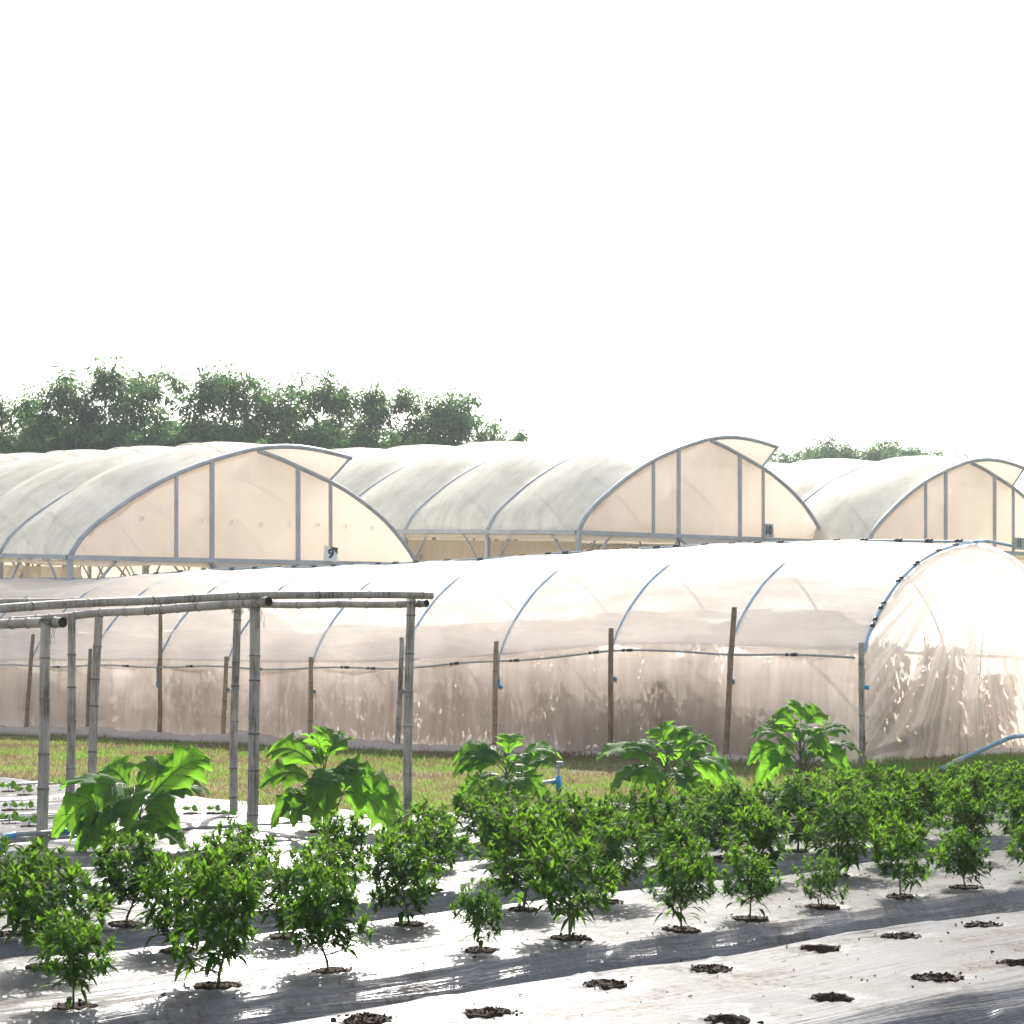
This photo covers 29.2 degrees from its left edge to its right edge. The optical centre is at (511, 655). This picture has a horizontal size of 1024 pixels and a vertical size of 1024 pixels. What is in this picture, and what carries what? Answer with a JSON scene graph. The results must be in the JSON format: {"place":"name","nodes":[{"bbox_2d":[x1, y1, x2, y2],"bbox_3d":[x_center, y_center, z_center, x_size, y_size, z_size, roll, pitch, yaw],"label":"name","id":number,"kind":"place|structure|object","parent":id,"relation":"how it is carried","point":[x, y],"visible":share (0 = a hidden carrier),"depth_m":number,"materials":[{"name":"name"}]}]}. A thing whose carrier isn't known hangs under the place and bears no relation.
{"place":"outdoors","nodes":[
{"label":"outdoors","id":0,"kind":"place"},
{"bbox_2d":[0,727,1023,814],"bbox_3d":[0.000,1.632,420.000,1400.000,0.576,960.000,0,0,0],"label":"ground","id":1,"kind":"structure","parent":0,"point":[591,765],"depth_m":25.28,"materials":[{"name":"plant"}]},
{"bbox_2d":[0,392,54,453],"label":"tree","id":2,"kind":"object","parent":1,"relation":"on","point":[8,447],"visible":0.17,"depth_m":77.67,"materials":[{"name":"green plant"}]},
{"bbox_2d":[0,375,81,452],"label":"tree","id":3,"kind":"object","parent":1,"relation":"on","point":[48,405],"visible":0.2,"depth_m":79.70,"materials":[{"name":"green plant"}]},
{"bbox_2d":[21,365,142,452],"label":"tree","id":4,"kind":"object","parent":1,"relation":"on","point":[83,406],"visible":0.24,"depth_m":80.19,"materials":[{"name":"green plant"}]},
{"bbox_2d":[65,350,169,449],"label":"tree","id":5,"kind":"object","parent":1,"relation":"on","point":[103,376],"visible":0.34,"depth_m":81.14,"materials":[{"name":"green plant"}]},
{"bbox_2d":[0,795,246,821],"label":"mulch film","id":6,"kind":"object","parent":1,"relation":"on","point":[54,805],"visible":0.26,"depth_m":19.85,"materials":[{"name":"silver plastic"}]},
{"bbox_2d":[101,362,197,446],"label":"tree","id":7,"kind":"object","parent":1,"relation":"on","point":[143,438],"visible":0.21,"depth_m":83.50,"materials":[{"name":"green plant"}]},
{"bbox_2d":[0,805,366,842],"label":"mulch film","id":8,"kind":"object","parent":1,"relation":"on","point":[201,820],"visible":0.25,"depth_m":17.87,"materials":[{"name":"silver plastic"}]},
{"bbox_2d":[150,361,260,446],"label":"tree","id":9,"kind":"object","parent":1,"relation":"on","point":[204,396],"visible":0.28,"depth_m":83.66,"materials":[{"name":"green plant"}]},
{"bbox_2d":[0,442,416,580],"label":"greenhouse","id":10,"kind":"object","parent":1,"relation":"on","point":[68,515],"visible":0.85,"depth_m":44.48,"materials":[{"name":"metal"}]},
{"bbox_2d":[181,357,286,444],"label":"tree","id":11,"kind":"object","parent":1,"relation":"on","point":[234,382],"visible":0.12,"depth_m":85.12,"materials":[{"name":"green plant"}]},
{"bbox_2d":[228,364,329,446],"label":"tree","id":12,"kind":"object","parent":1,"relation":"on","point":[273,419],"visible":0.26,"depth_m":86.41,"materials":[{"name":"green plant"}]},
{"bbox_2d":[259,367,368,449],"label":"tree","id":13,"kind":"object","parent":1,"relation":"on","point":[323,399],"visible":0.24,"depth_m":87.70,"materials":[{"name":"green plant"}]},
{"bbox_2d":[335,375,412,448],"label":"tree","id":14,"kind":"object","parent":1,"relation":"on","point":[367,404],"visible":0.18,"depth_m":89.60,"materials":[{"name":"green plant"}]},
{"bbox_2d":[344,379,427,448],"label":"tree","id":15,"kind":"object","parent":1,"relation":"on","point":[400,406],"visible":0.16,"depth_m":91.72,"materials":[{"name":"green plant"}]},
{"bbox_2d":[0,790,808,872],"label":"mulch film","id":16,"kind":"object","parent":1,"relation":"on","point":[288,836],"visible":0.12,"depth_m":15.98,"materials":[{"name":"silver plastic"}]},
{"bbox_2d":[0,590,433,846],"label":"bamboo trellis","id":17,"kind":"object","parent":16,"relation":"on","point":[255,602],"visible":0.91,"depth_m":17.41,"materials":[{"name":"wood"}]},
{"bbox_2d":[307,828,339,833],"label":"soil patch","id":18,"kind":"object","parent":16,"relation":"on","point":[313,831],"visible":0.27,"depth_m":16.67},
{"bbox_2d":[258,726,402,831],"bbox_3d":[-1.529,1.070,16.754,1.089,0.923,0.919,0,0,-36],"label":"eggplant","id":19,"kind":"object","parent":18,"relation":"on","point":[371,792],"visible":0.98,"depth_m":16.66,"materials":[{"name":"green plant"}]},
{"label":"soil patch","id":20,"kind":"structure","parent":16,"relation":"on","visible":0},
{"bbox_2d":[51,743,212,851],"bbox_3d":[-2.933,1.110,15.208,1.199,0.850,0.814,0,0,0],"label":"eggplant","id":21,"kind":"object","parent":20,"relation":"on","point":[93,808],"visible":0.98,"depth_m":15.11,"materials":[{"name":"green plant"}]},
{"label":"soil patch","id":22,"kind":"structure","parent":16,"relation":"on","visible":0},
{"bbox_2d":[450,733,561,807],"bbox_3d":[-0.054,1.129,17.989,0.908,0.817,0.748,0,0,35],"label":"eggplant","id":23,"kind":"object","parent":22,"relation":"on","point":[479,755],"visible":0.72,"depth_m":17.95,"materials":[{"name":"green plant"}]},
{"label":"soil patch","id":24,"kind":"structure","parent":16,"relation":"on","visible":0},
{"bbox_2d":[596,721,740,795],"bbox_3d":[1.539,1.091,19.357,1.419,0.884,0.805,0,0,0],"label":"eggplant","id":25,"kind":"object","parent":24,"relation":"on","point":[686,743],"visible":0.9,"depth_m":19.36,"materials":[{"name":"green plant"}]},
{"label":"soil patch","id":26,"kind":"structure","parent":16,"relation":"on","visible":0},
{"bbox_2d":[747,699,861,792],"bbox_3d":[3.072,1.002,20.806,1.037,1.060,0.885,0,0,39],"label":"eggplant","id":27,"kind":"object","parent":26,"relation":"on","point":[773,758],"visible":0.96,"depth_m":20.79,"materials":[{"name":"green plant"}]},
{"bbox_2d":[393,387,487,445],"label":"tree","id":28,"kind":"object","parent":1,"relation":"on","point":[438,433],"visible":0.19,"depth_m":92.51,"materials":[{"name":"green plant"}]},
{"bbox_2d":[407,385,490,445],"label":"tree","id":29,"kind":"object","parent":1,"relation":"on","point":[465,424],"visible":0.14,"depth_m":93.11,"materials":[{"name":"green plant"}]},
{"bbox_2d":[3,794,1007,900],"bbox_3d":[0.361,1.599,16.353,14.718,0.255,1.440,0,0,-42],"label":"mulch film","id":30,"kind":"object","parent":1,"relation":"on","point":[289,863],"visible":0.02,"depth_m":14.61,"materials":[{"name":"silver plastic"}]},
{"bbox_2d":[0,810,1022,959],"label":"mulch film","id":31,"kind":"object","parent":1,"relation":"on","point":[130,938],"visible":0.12,"depth_m":12.56,"materials":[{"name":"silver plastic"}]},
{"bbox_2d":[0,930,22,936],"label":"soil patch","id":32,"kind":"object","parent":31,"relation":"on","point":[8,933],"visible":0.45,"depth_m":10.57,"materials":[{"name":"soil"}]},
{"bbox_2d":[0,834,75,932],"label":"chili plant","id":33,"kind":"object","parent":32,"relation":"on","point":[38,844],"visible":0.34,"depth_m":10.50,"materials":[{"name":"green plant"}]},
{"bbox_2d":[107,920,142,927],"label":"soil patch","id":34,"kind":"object","parent":31,"relation":"on","point":[132,924],"visible":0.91,"depth_m":11.00,"materials":[{"name":"soil"}]},
{"bbox_2d":[77,823,183,923],"bbox_3d":[-2.173,1.241,11.037,0.579,0.595,0.662,0,0,16],"label":"chili plant","id":35,"kind":"object","parent":34,"relation":"on","point":[118,877],"visible":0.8,"depth_m":10.97,"materials":[{"name":"green plant"}]},
{"bbox_2d":[285,831,370,899],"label":"chili plant","id":36,"kind":"object","parent":31,"relation":"on","point":[335,849],"visible":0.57,"depth_m":11.97,"materials":[{"name":"green plant"}]},
{"bbox_2d":[407,886,443,892],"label":"soil patch","id":37,"kind":"object","parent":31,"relation":"on","point":[440,889],"visible":0.2,"depth_m":12.47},
{"bbox_2d":[368,807,472,885],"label":"chili plant","id":38,"kind":"object","parent":37,"relation":"on","point":[409,825],"visible":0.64,"depth_m":12.47,"materials":[{"name":"green plant"}]},
{"bbox_2d":[713,855,724,858],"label":"soil patch","id":39,"kind":"object","parent":31,"relation":"on","point":[718,856],"visible":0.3,"depth_m":14.52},
{"bbox_2d":[687,780,769,852],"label":"chili plant","id":40,"kind":"object","parent":39,"relation":"on","point":[726,819],"visible":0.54,"depth_m":14.42,"materials":[{"name":"green plant"}]},
{"bbox_2d":[787,848,808,852],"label":"soil patch","id":41,"kind":"object","parent":31,"relation":"on","point":[800,850],"visible":0.69,"depth_m":14.92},
{"bbox_2d":[765,768,833,849],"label":"chili plant","id":42,"kind":"object","parent":41,"relation":"on","point":[795,800],"visible":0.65,"depth_m":14.88,"materials":[{"name":"green plant"}]},
{"bbox_2d":[0,538,1023,765],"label":"net tunnel","id":43,"kind":"structure","parent":1,"relation":"on","point":[729,647],"depth_m":28.68,"materials":[{"name":"white plastic"}]},
{"bbox_2d":[0,848,1023,1023],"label":"mulch film","id":44,"kind":"object","parent":1,"relation":"on","point":[272,991],"visible":0.63,"depth_m":10.00,"materials":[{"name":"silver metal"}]},
{"bbox_2d":[24,961,67,971],"bbox_3d":[-2.240,1.496,9.466,0.211,0.041,0.213,0,0,-13],"label":"soil patch","id":45,"kind":"object","parent":44,"relation":"on","point":[34,965],"visible":0.34,"depth_m":9.47,"materials":[{"name":"soil"}]},
{"bbox_2d":[0,845,118,960],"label":"chili plant","id":46,"kind":"object","parent":45,"relation":"on","point":[69,877],"visible":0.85,"depth_m":9.36,"materials":[{"name":"green plant"}]},
{"bbox_2d":[51,1000,97,1009],"bbox_3d":[-1.876,1.502,8.412,0.184,0.036,0.183,0,0,31],"label":"soil patch","id":47,"kind":"object","parent":44,"relation":"on","point":[79,1005],"visible":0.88,"depth_m":8.41,"materials":[{"name":"soil"}]},
{"bbox_2d":[27,904,124,1010],"bbox_3d":[-1.857,1.294,8.404,0.418,0.473,0.391,0,0,-35],"label":"chili plant","id":48,"kind":"object","parent":47,"relation":"on","point":[74,959],"visible":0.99,"depth_m":8.36,"materials":[{"name":"green plant"}]},
{"bbox_2d":[156,946,194,953],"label":"soil patch","id":49,"kind":"object","parent":44,"relation":"on","point":[165,950],"visible":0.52,"depth_m":9.95,"materials":[{"name":"soil"}]},
{"bbox_2d":[127,847,225,950],"bbox_3d":[-1.695,1.256,10.024,0.585,0.548,0.472,0,0,-23],"label":"chili plant","id":50,"kind":"object","parent":49,"relation":"on","point":[150,886],"visible":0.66,"depth_m":9.97,"materials":[{"name":"green plant"}]},
{"bbox_2d":[193,980,242,989],"bbox_3d":[-1.331,1.495,8.899,0.230,0.035,0.218,0,0,-23],"label":"soil patch","id":51,"kind":"object","parent":44,"relation":"on","point":[209,985],"visible":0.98,"depth_m":8.90,"materials":[{"name":"soil"}]},
{"bbox_2d":[160,844,274,985],"bbox_3d":[-1.328,1.191,8.857,0.525,0.685,0.615,0,0,-10],"label":"chili plant","id":52,"kind":"object","parent":51,"relation":"on","point":[213,883],"visible":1,"depth_m":8.85,"materials":[{"name":"green plant"}]},
{"bbox_2d":[257,931,307,939],"bbox_3d":[-1.183,1.490,10.426,0.249,0.036,0.271,0,0,43],"label":"soil patch","id":53,"kind":"object","parent":44,"relation":"on","point":[275,936],"visible":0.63,"depth_m":10.40,"materials":[{"name":"soil"}]},
{"bbox_2d":[234,848,332,935],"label":"chili plant","id":54,"kind":"object","parent":53,"relation":"on","point":[284,886],"visible":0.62,"depth_m":10.36,"materials":[{"name":"green plant"}]},
{"bbox_2d":[307,966,354,973],"bbox_3d":[-0.849,1.497,9.325,0.217,0.029,0.200,0,0,-18],"label":"soil patch","id":55,"kind":"object","parent":44,"relation":"on","point":[322,970],"visible":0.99,"depth_m":9.33,"materials":[{"name":"soil"}]},
{"bbox_2d":[275,856,383,969],"bbox_3d":[-0.867,1.239,9.337,0.440,0.580,0.502,0,0,29],"label":"chili plant","id":56,"kind":"object","parent":55,"relation":"on","point":[313,910],"visible":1,"depth_m":9.29,"materials":[{"name":"green plant"}]},
{"bbox_2d":[391,920,427,926],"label":"soil patch","id":57,"kind":"object","parent":44,"relation":"on","point":[416,923],"visible":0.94,"depth_m":10.90,"materials":[{"name":"soil"}]},
{"bbox_2d":[359,830,455,927],"bbox_3d":[-0.594,1.245,10.952,0.480,0.560,0.597,0,0,33],"label":"chili plant","id":58,"kind":"object","parent":57,"relation":"on","point":[399,864],"visible":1,"depth_m":10.88,"materials":[{"name":"green plant"}]},
{"bbox_2d":[461,945,498,953],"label":"soil patch","id":59,"kind":"object","parent":44,"relation":"on","point":[487,950],"visible":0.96,"depth_m":9.93,"materials":[{"name":"soil"}]},
{"bbox_2d":[448,877,504,950],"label":"chili plant","id":60,"kind":"object","parent":59,"relation":"on","point":[475,909],"visible":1,"depth_m":9.90,"materials":[{"name":"green plant"}]},
{"bbox_2d":[508,906,537,912],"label":"soil patch","id":61,"kind":"object","parent":44,"relation":"on","point":[520,909],"visible":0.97,"depth_m":11.49,"materials":[{"name":"soil"}]},
{"bbox_2d":[478,803,570,909],"bbox_3d":[0.041,1.189,11.511,0.582,0.672,0.682,-3,-7,42],"label":"chili plant","id":62,"kind":"object","parent":61,"relation":"on","point":[511,832],"visible":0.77,"depth_m":11.48,"materials":[{"name":"green plant"}]},
{"bbox_2d":[550,933,592,941],"bbox_3d":[0.307,1.490,10.382,0.219,0.043,0.220,0,0,-13],"label":"soil patch","id":63,"kind":"object","parent":44,"relation":"on","point":[574,937],"visible":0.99,"depth_m":10.36,"materials":[{"name":"soil"}]},
{"bbox_2d":[515,821,625,937],"bbox_3d":[0.332,1.200,10.427,0.617,0.658,0.601,0,0,-24],"label":"chili plant","id":64,"kind":"object","parent":63,"relation":"on","point":[545,873],"visible":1,"depth_m":10.31,"materials":[{"name":"green plant"}]},
{"bbox_2d":[600,898,629,904],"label":"soil patch","id":65,"kind":"object","parent":44,"relation":"on","point":[614,901],"visible":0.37,"depth_m":11.99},
{"bbox_2d":[560,810,661,893],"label":"chili plant","id":66,"kind":"object","parent":65,"relation":"on","point":[621,833],"visible":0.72,"depth_m":11.90,"materials":[{"name":"green plant"}]},
{"bbox_2d":[657,924,701,933],"bbox_3d":[0.928,1.507,10.825,0.244,0.037,0.232,0,0,16],"label":"soil patch","id":67,"kind":"object","parent":44,"relation":"on","point":[687,929],"visible":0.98,"depth_m":10.78,"materials":[{"name":"soil"}]},
{"bbox_2d":[640,834,723,928],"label":"chili plant","id":68,"kind":"object","parent":67,"relation":"on","point":[666,867],"visible":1,"depth_m":10.80,"materials":[{"name":"green plant"}]},
{"bbox_2d":[726,914,768,922],"bbox_3d":[1.365,1.507,11.294,0.265,0.035,0.244,0,0,38],"label":"soil patch","id":69,"kind":"object","parent":44,"relation":"on","point":[759,918],"visible":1,"depth_m":11.25,"materials":[{"name":"soil"}]},
{"bbox_2d":[712,842,787,922],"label":"chili plant","id":70,"kind":"object","parent":69,"relation":"on","point":[760,874],"visible":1,"depth_m":11.21,"materials":[{"name":"green plant"}]},
{"bbox_2d":[804,902,840,910],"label":"soil patch","id":71,"kind":"object","parent":44,"relation":"on","point":[830,907],"visible":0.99,"depth_m":11.71,"materials":[{"name":"soil"}]},
{"bbox_2d":[787,853,849,905],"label":"chili plant","id":72,"kind":"object","parent":71,"relation":"on","point":[819,879],"visible":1,"depth_m":11.75,"materials":[{"name":"green plant"}]},
{"bbox_2d":[829,873,850,876],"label":"soil patch","id":73,"kind":"object","parent":44,"relation":"on","point":[847,875],"visible":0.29,"depth_m":13.39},
{"bbox_2d":[788,787,893,873],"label":"chili plant","id":74,"kind":"object","parent":73,"relation":"on","point":[858,820],"visible":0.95,"depth_m":13.34,"materials":[{"name":"green plant"}]},
{"bbox_2d":[886,892,915,899],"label":"soil patch","id":75,"kind":"object","parent":44,"relation":"on","point":[901,897],"visible":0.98,"depth_m":12.21,"materials":[{"name":"soil"}]},
{"bbox_2d":[865,812,948,895],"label":"chili plant","id":76,"kind":"object","parent":75,"relation":"on","point":[902,843],"visible":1,"depth_m":12.22,"materials":[{"name":"green plant"}]},
{"bbox_2d":[948,884,986,889],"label":"soil patch","id":77,"kind":"object","parent":44,"relation":"on","point":[961,886],"visible":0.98,"depth_m":12.72,"materials":[{"name":"soil"}]},
{"bbox_2d":[933,824,997,886],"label":"chili plant","id":78,"kind":"object","parent":77,"relation":"on","point":[973,860],"visible":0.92,"depth_m":12.67,"materials":[{"name":"green plant"}]},
{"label":"soil patch","id":79,"kind":"structure","parent":44,"relation":"on","visible":0},
{"bbox_2d":[646,809,714,886],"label":"chili plant","id":80,"kind":"object","parent":79,"relation":"on","point":[679,831],"visible":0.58,"depth_m":12.48,"materials":[{"name":"green plant"}]},
{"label":"soil patch","id":81,"kind":"structure","parent":44,"relation":"on","visible":0},
{"bbox_2d":[719,798,793,877],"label":"chili plant","id":82,"kind":"object","parent":81,"relation":"on","point":[759,837],"visible":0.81,"depth_m":12.95,"materials":[{"name":"green plant"}]},
{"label":"soil patch","id":83,"kind":"structure","parent":44,"relation":"on","visible":0},
{"bbox_2d":[858,783,948,855],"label":"chili plant","id":84,"kind":"object","parent":83,"relation":"on","point":[907,811],"visible":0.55,"depth_m":13.94,"materials":[{"name":"green plant"}]},
{"bbox_2d":[281,433,820,564],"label":"greenhouse","id":85,"kind":"object","parent":1,"relation":"on","point":[488,499],"visible":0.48,"depth_m":51.62,"materials":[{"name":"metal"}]},
{"bbox_2d":[283,911,1023,1023],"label":"mulch film","id":86,"kind":"object","parent":1,"relation":"on","point":[992,992],"visible":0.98,"depth_m":8.81,"materials":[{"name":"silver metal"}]},
{"bbox_2d":[582,456,1023,564],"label":"greenhouse","id":87,"kind":"object","parent":1,"relation":"on","point":[928,497],"visible":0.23,"depth_m":55.43,"materials":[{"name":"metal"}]},
{"bbox_2d":[0,0,1023,493],"label":"sky","id":88,"kind":"structure","parent":0,"point":[787,224],"materials":[{"name":"white"}]},
{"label":"soil patch","id":89,"kind":"structure","parent":0,"visible":0},
{"bbox_2d":[931,787,1000,852],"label":"chili plant","id":90,"kind":"object","parent":89,"relation":"on","point":[971,812],"visible":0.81,"depth_m":14.36,"materials":[{"name":"green plant"}]},
{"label":"soil patch","id":91,"kind":"structure","parent":0,"visible":0},
{"bbox_2d":[176,830,273,892],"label":"chili plant","id":92,"kind":"object","parent":91,"relation":"on","point":[240,851],"visible":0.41,"depth_m":11.54,"materials":[{"name":"green plant"}]},
{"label":"soil patch","id":93,"kind":"structure","parent":0,"visible":0},
{"bbox_2d":[461,794,530,871],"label":"chili plant","id":94,"kind":"object","parent":93,"relation":"on","point":[490,824],"visible":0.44,"depth_m":13.01,"materials":[{"name":"green plant"}]},
{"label":"soil patch","id":95,"kind":"structure","parent":0,"visible":0},
{"bbox_2d":[541,790,621,868],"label":"chili plant","id":96,"kind":"object","parent":95,"relation":"on","point":[572,818],"visible":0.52,"depth_m":13.53,"materials":[{"name":"green plant"}]},
{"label":"soil patch","id":97,"kind":"structure","parent":0,"visible":0},
{"bbox_2d":[609,787,714,860],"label":"chili plant","id":98,"kind":"object","parent":97,"relation":"on","point":[700,815],"visible":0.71,"depth_m":13.87,"materials":[{"name":"green plant"}]},
{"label":"soil patch","id":99,"kind":"structure","parent":0,"visible":0},
{"bbox_2d":[875,766,952,834],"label":"chili plant","id":100,"kind":"object","parent":99,"relation":"on","point":[922,784],"visible":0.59,"depth_m":15.88,"materials":[{"name":"green plant"}]},
{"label":"soil patch","id":101,"kind":"structure","parent":0,"visible":0},
{"bbox_2d":[930,766,1008,827],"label":"chili plant","id":102,"kind":"object","parent":101,"relation":"on","point":[972,779],"visible":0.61,"depth_m":16.43,"materials":[{"name":"green plant"}]},
{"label":"soil patch","id":103,"kind":"structure","parent":0,"visible":0},
{"bbox_2d":[198,817,280,872],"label":"chili plant","id":104,"kind":"object","parent":103,"relation":"on","point":[248,831],"visible":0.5,"depth_m":12.80,"materials":[{"name":"green plant"}]},
{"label":"soil patch","id":105,"kind":"structure","parent":0,"visible":0},
{"bbox_2d":[308,806,377,873],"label":"chili plant","id":106,"kind":"object","parent":105,"relation":"on","point":[360,829],"visible":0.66,"depth_m":13.31,"materials":[{"name":"green plant"}]},
{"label":"soil patch","id":107,"kind":"structure","parent":0,"visible":0},
{"bbox_2d":[394,795,462,864],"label":"chili plant","id":108,"kind":"object","parent":107,"relation":"on","point":[430,810],"visible":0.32,"depth_m":13.82,"materials":[{"name":"green plant"}]},
{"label":"soil patch","id":109,"kind":"structure","parent":0,"visible":0},
{"bbox_2d":[466,787,546,856],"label":"chili plant","id":110,"kind":"object","parent":109,"relation":"on","point":[524,807],"visible":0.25,"depth_m":14.27,"materials":[{"name":"green plant"}]},
{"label":"soil patch","id":111,"kind":"structure","parent":0,"visible":0},
{"bbox_2d":[446,776,513,840],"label":"chili plant","id":112,"kind":"object","parent":111,"relation":"on","point":[457,800],"visible":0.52,"depth_m":15.58,"materials":[{"name":"green plant"}]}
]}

